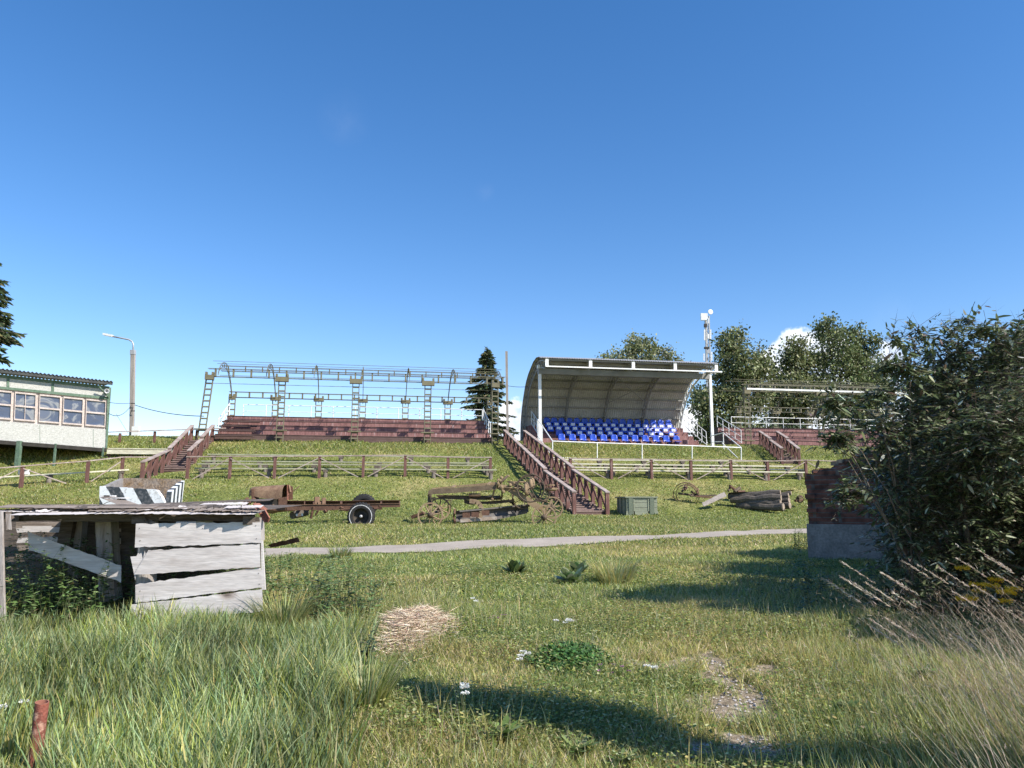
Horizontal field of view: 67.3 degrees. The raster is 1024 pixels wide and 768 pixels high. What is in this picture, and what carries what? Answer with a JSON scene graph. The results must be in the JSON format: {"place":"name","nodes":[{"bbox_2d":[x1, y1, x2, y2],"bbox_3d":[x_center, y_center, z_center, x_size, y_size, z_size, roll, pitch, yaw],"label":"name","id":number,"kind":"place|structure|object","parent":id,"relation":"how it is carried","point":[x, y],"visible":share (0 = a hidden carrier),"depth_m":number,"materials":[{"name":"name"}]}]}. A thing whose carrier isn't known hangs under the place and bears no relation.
{"place":"outdoors","nodes":[
{"label":"outdoors","id":0,"kind":"place"},
{"bbox_2d":[0,263,26,366],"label":"spruce tree","id":1,"kind":"object","parent":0,"point":[7,338],"visible":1,"depth_m":46.10,"materials":[{"name":"green plant"}]},
{"bbox_2d":[289,510,308,518],"bbox_3d":[-7.173,4.439,26.333,0.572,0.352,0.776,-5,-10,28],"label":"charred log","id":2,"kind":"object","parent":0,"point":[297,514],"visible":0.93,"depth_m":26.23,"materials":[{"name":"white paint"}]},
{"bbox_2d":[0,435,1020,767],"bbox_3d":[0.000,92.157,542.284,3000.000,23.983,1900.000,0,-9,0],"label":"ground","id":3,"kind":"structure","parent":0,"point":[732,710],"depth_m":34.45,"materials":[{"name":"green plant"}]},
{"bbox_2d":[0,699,28,708],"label":"yarrow","id":4,"kind":"object","parent":3,"relation":"on","point":[5,705],"visible":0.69,"depth_m":4.22,"materials":[{"name":"white plant"}]},
{"bbox_2d":[28,700,48,767],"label":"rusty pipe","id":5,"kind":"object","parent":3,"relation":"on","point":[40,713],"visible":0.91,"depth_m":3.75,"materials":[{"name":"brown metal"}]},
{"bbox_2d":[0,368,112,467],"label":"stilted building","id":6,"kind":"structure","parent":3,"relation":"on","point":[44,413],"depth_m":38.98,"materials":[{"name":"white paint"}]},
{"bbox_2d":[0,390,11,419],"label":"window","id":7,"kind":"structure","parent":6,"relation":"in","point":[5,396],"depth_m":37.93,"materials":[{"name":"clear glass"}]},
{"bbox_2d":[14,392,35,421],"bbox_3d":[-24.267,1.141,38.356,0.969,1.445,0.105,6,-10,-33],"label":"window","id":8,"kind":"structure","parent":6,"relation":"in","point":[25,403],"depth_m":38.36,"materials":[{"name":"clear glass"}]},
{"bbox_2d":[39,394,60,423],"bbox_3d":[-23.381,1.267,38.915,0.990,1.442,0.100,6,-10,-33],"label":"window","id":9,"kind":"structure","parent":6,"relation":"in","point":[49,405],"depth_m":38.92,"materials":[{"name":"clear glass"}]},
{"bbox_2d":[62,397,83,425],"bbox_3d":[-22.517,1.391,39.464,0.956,1.437,0.100,6,-10,-33],"label":"window","id":10,"kind":"structure","parent":6,"relation":"in","point":[72,407],"depth_m":39.47,"materials":[{"name":"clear glass"}]},
{"bbox_2d":[85,399,105,426],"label":"window","id":11,"kind":"structure","parent":6,"relation":"in","point":[95,416],"depth_m":40.01,"materials":[{"name":"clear glass"}]},
{"bbox_2d":[0,469,128,483],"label":"bench","id":12,"kind":"object","parent":3,"relation":"on","point":[120,472],"visible":0.71,"depth_m":33.44,"materials":[{"name":"wood"}]},
{"bbox_2d":[0,457,154,487],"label":"rail fence","id":13,"kind":"object","parent":3,"relation":"on","point":[22,471],"visible":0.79,"depth_m":33.30,"materials":[{"name":"brown paint"}]},
{"bbox_2d":[102,333,139,435],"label":"street lamp","id":14,"kind":"object","parent":3,"relation":"on","point":[132,427],"visible":0.95,"depth_m":52.47,"materials":[{"name":"concrete"}]},
{"bbox_2d":[135,405,203,416],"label":"cable","id":15,"kind":"object","parent":14,"relation":"attached to","point":[167,413],"visible":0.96,"depth_m":47.34,"materials":[{"name":"black rubber"}]},
{"bbox_2d":[99,478,184,503],"bbox_3d":[-9.232,3.205,19.240,1.683,1.758,2.234,2,-9,-13],"label":"concrete box","id":16,"kind":"object","parent":3,"relation":"on","point":[145,490],"visible":0.33,"depth_m":18.69,"materials":[{"name":"concrete"}]},
{"bbox_2d":[107,448,178,457],"bbox_3d":[-19.263,3.673,40.200,3.518,0.597,0.412,2,-9,-10],"label":"bench","id":17,"kind":"object","parent":3,"relation":"on","point":[133,451],"visible":0.69,"depth_m":39.99,"materials":[{"name":"beige paint"}]},
{"bbox_2d":[0,499,299,625],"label":"plank shed","id":18,"kind":"structure","parent":3,"relation":"on","point":[188,530],"depth_m":6.51,"materials":[{"name":"wood"}]},
{"bbox_2d":[100,495,135,503],"bbox_3d":[-6.542,1.963,12.887,0.419,0.200,1.840,8,-12,-42],"label":"leaning board","id":19,"kind":"object","parent":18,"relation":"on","point":[115,499],"visible":0.79,"depth_m":13.08,"materials":[{"name":"white wood"}]},
{"bbox_2d":[252,503,269,522],"bbox_3d":[-2.211,1.142,6.823,0.292,0.170,0.052,-8,-12,40],"label":"rusty plate","id":20,"kind":"object","parent":18,"relation":"on","point":[264,516],"visible":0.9,"depth_m":6.79,"materials":[{"name":"brown metal"}]},
{"bbox_2d":[108,428,225,442],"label":"rail fence","id":21,"kind":"object","parent":3,"relation":"on","point":[154,436],"visible":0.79,"depth_m":42.28,"materials":[{"name":"brown paint"}]},
{"bbox_2d":[140,424,214,477],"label":"staircase","id":22,"kind":"structure","parent":3,"relation":"on","point":[192,447],"depth_m":38.77,"materials":[{"name":"brown wood"}]},
{"bbox_2d":[0,528,413,634],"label":"weeds","id":23,"kind":"object","parent":3,"relation":"on","point":[66,600],"visible":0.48,"depth_m":6.87,"materials":[{"name":"green plant"}]},
{"bbox_2d":[182,603,253,628],"bbox_3d":[-2.359,1.905,6.168,0.631,0.328,0.656,8,-12,-43],"label":"grass tussock","id":24,"kind":"object","parent":3,"relation":"on","point":[219,614],"depth_m":6.10,"materials":[{"name":"green plant"}]},
{"bbox_2d":[233,587,324,628],"bbox_3d":[-1.902,1.888,6.402,0.856,0.417,0.829,0,-9,0],"label":"grass tussock","id":25,"kind":"object","parent":3,"relation":"on","point":[281,613],"depth_m":6.28,"materials":[{"name":"green plant"}]},
{"bbox_2d":[268,537,299,546],"bbox_3d":[-2.267,1.574,7.649,0.427,0.112,0.022,-5,-10,29],"label":"broken plank","id":26,"kind":"object","parent":3,"relation":"on","point":[289,541],"visible":1,"depth_m":7.64,"materials":[{"name":"brown paint"}]},
{"bbox_2d":[245,485,400,523],"bbox_3d":[-6.492,4.237,26.474,5.449,1.552,1.700,0,-9,0],"label":"truck chassis","id":27,"kind":"object","parent":3,"relation":"on","point":[361,508],"visible":0.87,"depth_m":25.94,"materials":[{"name":"metal"}]},
{"bbox_2d":[185,455,491,479],"bbox_3d":[-7.914,3.979,36.266,14.085,1.348,0.176,2,-9,-10],"label":"rail fence","id":28,"kind":"object","parent":3,"relation":"on","point":[405,457],"visible":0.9,"depth_m":36.08,"materials":[{"name":"brown paint"}]},
{"bbox_2d":[207,454,472,464],"bbox_3d":[-8.629,3.943,39.153,13.319,0.709,0.221,1,-9,-5],"label":"bench","id":29,"kind":"object","parent":3,"relation":"on","point":[340,458],"visible":0.53,"depth_m":38.98,"materials":[{"name":"wood"}]},
{"bbox_2d":[326,544,354,559],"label":"grass tussock","id":30,"kind":"object","parent":3,"relation":"on","point":[344,553],"depth_m":12.51,"materials":[{"name":"green plant"}]},
{"bbox_2d":[201,460,488,472],"bbox_3d":[-8.048,4.144,37.887,13.942,0.673,0.216,1,-9,-6],"label":"bench","id":31,"kind":"object","parent":3,"relation":"on","point":[316,462],"visible":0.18,"depth_m":37.82,"materials":[{"name":"wood"}]},
{"bbox_2d":[198,463,492,475],"bbox_3d":[-7.919,4.224,37.338,14.062,0.667,0.216,1,-9,-7],"label":"bench","id":32,"kind":"object","parent":3,"relation":"on","point":[205,465],"visible":0.68,"depth_m":37.31,"materials":[{"name":"wood"}]},
{"bbox_2d":[195,467,496,479],"bbox_3d":[-7.676,4.316,36.425,14.018,0.640,0.217,1,-9,-8],"label":"bench","id":33,"kind":"object","parent":3,"relation":"on","point":[325,470],"visible":0.77,"depth_m":36.33,"materials":[{"name":"wood"}]},
{"bbox_2d":[194,361,505,443],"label":"canopy frame","id":34,"kind":"object","parent":3,"relation":"on","point":[278,379],"visible":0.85,"depth_m":45.63,"materials":[{"name":"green metal"}]},
{"bbox_2d":[211,403,492,443],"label":"bleacher","id":35,"kind":"object","parent":3,"relation":"on","point":[310,428],"visible":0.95,"depth_m":46.07,"materials":[{"name":"brown paint"}]},
{"bbox_2d":[354,630,376,664],"bbox_3d":[-1.046,1.872,5.441,0.199,0.258,0.141,0,-9,0],"label":"thistle","id":36,"kind":"object","parent":3,"relation":"on","point":[368,647],"visible":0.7,"depth_m":5.43,"materials":[{"name":"green plant"}]},
{"bbox_2d":[317,645,414,712],"bbox_3d":[-0.837,1.740,4.525,0.642,0.356,0.662,0,-9,0],"label":"grass tussock","id":37,"kind":"object","parent":3,"relation":"on","point":[378,689],"depth_m":4.49,"materials":[{"name":"green plant"}]},
{"bbox_2d":[362,602,468,668],"bbox_3d":[-0.813,2.075,6.664,1.084,0.285,3.117,0,-9,0],"label":"straw heap","id":38,"kind":"object","parent":3,"relation":"on","point":[400,620],"visible":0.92,"depth_m":6.35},
{"bbox_2d":[411,512,424,518],"bbox_3d":[-3.290,4.583,26.865,0.488,0.260,0.100,-2,-9,13],"label":"rusty bar","id":39,"kind":"object","parent":3,"relation":"on","point":[416,515],"visible":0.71,"depth_m":26.83,"materials":[{"name":"metal"}]},
{"bbox_2d":[455,682,469,720],"bbox_3d":[-0.263,1.786,4.270,0.100,0.233,0.149,6,-10,-32],"label":"yarrow","id":40,"kind":"object","parent":3,"relation":"on","point":[462,692],"visible":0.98,"depth_m":4.31,"materials":[{"name":"white plant"}]},
{"bbox_2d":[459,346,519,439],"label":"spruce tree","id":41,"kind":"object","parent":3,"relation":"on","point":[486,361],"visible":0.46,"depth_m":58.31,"materials":[{"name":"green plant"}]},
{"bbox_2d":[418,474,562,523],"bbox_3d":[-0.697,4.139,27.021,5.110,1.916,2.067,0,-9,0],"label":"road grader","id":42,"kind":"object","parent":3,"relation":"on","point":[481,513],"visible":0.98,"depth_m":26.73,"materials":[{"name":"paint"}]},
{"bbox_2d":[482,714,524,739],"bbox_3d":[-0.042,1.834,4.101,0.230,0.090,0.279,-5,-10,29],"label":"dock plant","id":43,"kind":"object","parent":3,"relation":"on","point":[498,728],"visible":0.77,"depth_m":4.12,"materials":[{"name":"green plant"}]},
{"bbox_2d":[505,351,508,431],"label":"utility pole","id":44,"kind":"object","parent":3,"relation":"on","point":[507,406],"visible":0.82,"depth_m":46.70,"materials":[{"name":"concrete"}]},
{"bbox_2d":[501,559,529,574],"bbox_3d":[0.032,2.493,10.482,0.345,0.226,0.325,5,-10,-30],"label":"burdock","id":45,"kind":"object","parent":3,"relation":"on","point":[517,566],"visible":0.89,"depth_m":10.41,"materials":[{"name":"green plant"}]},
{"bbox_2d":[516,650,530,674],"bbox_3d":[0.069,1.931,5.329,0.089,0.150,0.218,-4,-10,24],"label":"yarrow","id":46,"kind":"object","parent":3,"relation":"on","point":[522,658],"visible":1,"depth_m":5.33,"materials":[{"name":"white plant"}]},
{"bbox_2d":[503,430,609,514],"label":"staircase","id":47,"kind":"structure","parent":3,"relation":"on","point":[574,501],"depth_m":36.05,"materials":[{"name":"brown wood"}]},
{"bbox_2d":[553,618,573,627],"bbox_3d":[0.462,2.111,6.755,0.104,0.108,0.248,-7,-11,39],"label":"yarrow","id":48,"kind":"object","parent":3,"relation":"on","point":[567,619],"visible":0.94,"depth_m":6.75,"materials":[{"name":"white plant"}]},
{"bbox_2d":[524,640,612,676],"bbox_3d":[0.457,2.010,5.736,0.658,0.128,0.942,-4,-10,26],"label":"clover clump","id":49,"kind":"object","parent":3,"relation":"on","point":[572,647],"visible":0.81,"depth_m":5.61,"materials":[{"name":"green plant"}]},
{"bbox_2d":[554,559,590,582],"bbox_3d":[0.804,2.418,10.014,0.386,0.247,1.217,-2,-9,14],"label":"burdock","id":50,"kind":"object","parent":3,"relation":"on","point":[566,574],"visible":0.93,"depth_m":9.62,"materials":[{"name":"green plant"}]},
{"bbox_2d":[561,734,597,753],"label":"dock plant","id":51,"kind":"object","parent":3,"relation":"on","point":[585,742],"visible":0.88,"depth_m":3.98,"materials":[{"name":"green plant"}]},
{"bbox_2d":[597,663,630,677],"bbox_3d":[0.670,2.000,5.340,0.265,0.090,0.187,3,-9,-17],"label":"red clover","id":52,"kind":"object","parent":3,"relation":"on","point":[613,668],"visible":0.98,"depth_m":5.34,"materials":[{"name":"green plant"}]},
{"bbox_2d":[582,556,645,585],"bbox_3d":[1.272,2.329,9.651,0.825,0.391,0.812,-6,-10,32],"label":"grass tussock","id":53,"kind":"object","parent":3,"relation":"on","point":[617,575],"depth_m":9.48,"materials":[{"name":"green plant"}]},
{"bbox_2d":[520,356,721,445],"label":"grandstand","id":54,"kind":"object","parent":3,"relation":"on","point":[603,400],"visible":0.98,"depth_m":51.08,"materials":[{"name":"grey metal"}]},
{"bbox_2d":[602,747,640,763],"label":"dock plant","id":55,"kind":"object","parent":3,"relation":"on","point":[623,749],"visible":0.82,"depth_m":3.85,"materials":[{"name":"green plant"}]},
{"bbox_2d":[615,497,657,515],"bbox_3d":[5.130,5.084,31.785,1.631,0.852,1.059,0,-9,0],"label":"ammo crate","id":56,"kind":"object","parent":3,"relation":"on","point":[630,506],"visible":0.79,"depth_m":31.32,"materials":[{"name":"green wood"}]},
{"bbox_2d":[537,419,741,459],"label":"barrier rail","id":57,"kind":"object","parent":3,"relation":"on","point":[723,446],"visible":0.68,"depth_m":43.97,"materials":[{"name":"white metal"}]},
{"bbox_2d":[597,332,691,361],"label":"poplar tree","id":58,"kind":"object","parent":3,"relation":"on","point":[632,351],"visible":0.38,"depth_m":82.55,"materials":[{"name":"green plant"}]},
{"bbox_2d":[643,664,657,678],"bbox_3d":[0.964,1.987,5.295,0.077,0.120,0.147,4,-10,-25],"label":"yarrow","id":59,"kind":"object","parent":3,"relation":"on","point":[652,666],"visible":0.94,"depth_m":5.28,"materials":[{"name":"white plant"}]},
{"bbox_2d":[554,459,771,468],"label":"bench","id":60,"kind":"object","parent":3,"relation":"on","point":[599,461],"visible":0.58,"depth_m":41.26,"materials":[{"name":"wood"}]},
{"bbox_2d":[559,463,792,474],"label":"bench","id":61,"kind":"object","parent":3,"relation":"on","point":[710,466],"visible":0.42,"depth_m":40.49,"materials":[{"name":"wood"}]},
{"bbox_2d":[564,466,803,476],"bbox_3d":[9.148,4.667,39.938,13.247,0.665,0.218,1,-9,-9],"label":"bench","id":62,"kind":"object","parent":3,"relation":"on","point":[722,469],"visible":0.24,"depth_m":39.86,"materials":[{"name":"wood"}]},
{"bbox_2d":[576,469,804,480],"bbox_3d":[9.034,4.736,39.405,12.817,0.651,0.218,1,-9,-9],"label":"bench","id":63,"kind":"object","parent":3,"relation":"on","point":[764,473],"visible":0.66,"depth_m":39.36,"materials":[{"name":"wood"}]},
{"bbox_2d":[673,482,716,501],"bbox_3d":[8.228,4.989,34.564,1.957,1.150,0.796,0,-9,0],"label":"scrap metal","id":64,"kind":"object","parent":3,"relation":"on","point":[693,494],"visible":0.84,"depth_m":34.52,"materials":[{"name":"brown metal"}]},
{"bbox_2d":[569,458,831,480],"bbox_3d":[11.442,4.486,39.782,17.502,1.224,0.176,2,-9,-10],"label":"rail fence","id":65,"kind":"object","parent":3,"relation":"on","point":[730,462],"visible":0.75,"depth_m":39.38,"materials":[{"name":"brown paint"}]},
{"bbox_2d":[700,309,712,437],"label":"phone mast","id":66,"kind":"object","parent":3,"relation":"on","point":[704,317],"visible":0.48,"depth_m":96.83,"materials":[{"name":"metal"}]},
{"bbox_2d":[702,492,725,505],"bbox_3d":[8.757,4.984,33.330,1.239,0.645,0.416,2,-9,-15],"label":"pale slab","id":67,"kind":"object","parent":3,"relation":"on","point":[716,498],"depth_m":33.31,"materials":[{"name":"grey concrete"}]},
{"bbox_2d":[664,652,792,758],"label":"gravel","id":68,"kind":"structure","parent":3,"relation":"on","point":[735,704],"depth_m":4.79,"materials":[{"name":"grey gravel"}]},
{"bbox_2d":[685,322,785,444],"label":"poplar tree","id":69,"kind":"object","parent":3,"relation":"on","point":[726,394],"visible":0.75,"depth_m":70.07,"materials":[{"name":"green plant"}]},
{"bbox_2d":[727,485,744,491],"bbox_3d":[10.227,4.788,35.083,0.893,0.394,0.422,0,-9,0],"label":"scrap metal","id":70,"kind":"object","parent":3,"relation":"on","point":[737,489],"visible":0.89,"depth_m":35.01,"materials":[{"name":"brown metal"}]},
{"bbox_2d":[728,490,793,510],"bbox_3d":[10.936,5.120,33.830,2.579,0.928,1.798,-5,-10,31],"label":"log pile","id":71,"kind":"object","parent":3,"relation":"on","point":[773,500],"visible":1,"depth_m":33.31,"materials":[{"name":"brown wood"}]},
{"bbox_2d":[758,431,800,464],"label":"staircase","id":72,"kind":"structure","parent":3,"relation":"on","point":[772,447],"depth_m":46.24,"materials":[{"name":"brown wood"}]},
{"bbox_2d":[794,495,803,502],"bbox_3d":[12.819,5.108,34.141,0.534,0.340,0.359,7,-11,-39],"label":"scrap metal","id":73,"kind":"object","parent":3,"relation":"on","point":[798,499],"visible":1,"depth_m":34.07,"materials":[{"name":"brown metal"}]},
{"bbox_2d":[792,523,807,548],"bbox_3d":[5.948,3.028,15.420,0.801,0.597,0.558,-6,-11,33],"label":"sapling","id":74,"kind":"object","parent":3,"relation":"on","point":[795,541],"visible":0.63,"depth_m":15.47,"materials":[{"name":"green plant"}]},
{"bbox_2d":[756,333,846,428],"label":"poplar tree","id":75,"kind":"object","parent":3,"relation":"on","point":[797,361],"visible":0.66,"depth_m":74.72,"materials":[{"name":"green plant"}]},
{"bbox_2d":[714,416,895,446],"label":"bleacher","id":76,"kind":"object","parent":3,"relation":"on","point":[796,436],"visible":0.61,"depth_m":54.10,"materials":[{"name":"brown paint"}]},
{"bbox_2d":[739,416,887,429],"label":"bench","id":77,"kind":"object","parent":3,"relation":"on","point":[770,425],"visible":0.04,"depth_m":66.00,"materials":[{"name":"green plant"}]},
{"bbox_2d":[734,379,908,445],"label":"canopy frame","id":78,"kind":"object","parent":3,"relation":"on","point":[786,389],"visible":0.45,"depth_m":52.59,"materials":[{"name":"white metal"}]},
{"bbox_2d":[825,699,863,712],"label":"dock plant","id":79,"kind":"object","parent":3,"relation":"on","point":[841,704],"visible":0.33,"depth_m":4.66,"materials":[{"name":"green plant"}]},
{"bbox_2d":[668,558,1023,767],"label":"dry grass","id":80,"kind":"structure","parent":3,"relation":"on","point":[965,692],"depth_m":3.94,"materials":[{"name":"beige plant"}]},
{"bbox_2d":[807,311,899,429],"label":"poplar tree","id":81,"kind":"object","parent":3,"relation":"on","point":[853,361],"visible":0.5,"depth_m":76.06,"materials":[{"name":"green plant"}]},
{"bbox_2d":[848,721,889,743],"bbox_3d":[1.951,1.914,4.250,0.214,0.082,0.247,0,-9,0],"label":"dock plant","id":82,"kind":"object","parent":3,"relation":"on","point":[873,731],"visible":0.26,"depth_m":4.23,"materials":[{"name":"green plant"}]},
{"bbox_2d":[805,450,946,563],"bbox_3d":[7.120,2.207,12.961,3.500,2.096,2.594,-7,-11,36],"label":"brick ruin","id":83,"kind":"object","parent":3,"relation":"on","point":[834,538],"visible":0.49,"depth_m":12.74,"materials":[{"name":"concrete"}]},
{"bbox_2d":[755,549,1007,619],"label":"weeds","id":84,"kind":"object","parent":3,"relation":"on","point":[808,591],"visible":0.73,"depth_m":7.63,"materials":[{"name":"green plant"}]},
{"bbox_2d":[805,302,1023,610],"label":"leafy bush","id":85,"kind":"object","parent":3,"relation":"on","point":[847,492],"visible":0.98,"depth_m":7.36,"materials":[{"name":"green plant"}]},
{"bbox_2d":[902,664,935,677],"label":"dock plant","id":86,"kind":"object","parent":3,"relation":"on","point":[927,671],"visible":0.41,"depth_m":5.30,"materials":[{"name":"green plant"}]},
{"bbox_2d":[820,551,1023,763],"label":"seeding grass","id":87,"kind":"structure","parent":3,"relation":"on","point":[916,594],"depth_m":4.30,"materials":[{"name":"plant"}]},
{"bbox_2d":[821,305,1023,625],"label":"leafy bush","id":88,"kind":"object","parent":3,"relation":"on","point":[1003,440],"visible":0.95,"depth_m":7.35,"materials":[{"name":"green plant"}]},
{"bbox_2d":[852,305,1023,588],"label":"leafy bush","id":89,"kind":"object","parent":3,"relation":"on","point":[1005,325],"visible":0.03,"depth_m":9.30,"materials":[{"name":"green plant"}]},
{"bbox_2d":[955,565,1022,649],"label":"goldenrod","id":90,"kind":"object","parent":3,"relation":"on","point":[1010,592],"visible":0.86,"depth_m":6.15,"materials":[{"name":"green plant"}]},
{"bbox_2d":[0,542,1023,767],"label":"foreground grass","id":91,"kind":"structure","parent":0,"point":[238,694],"depth_m":4.97,"materials":[{"name":"green plant"}]},
{"bbox_2d":[0,0,1023,442],"label":"sky","id":92,"kind":"structure","parent":0,"point":[199,184],"materials":[{"name":"blue"}]},
{"bbox_2d":[264,528,806,556],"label":"path","id":93,"kind":"structure","parent":0,"point":[529,542],"depth_m":16.50,"materials":[{"name":"concrete"}]}
]}

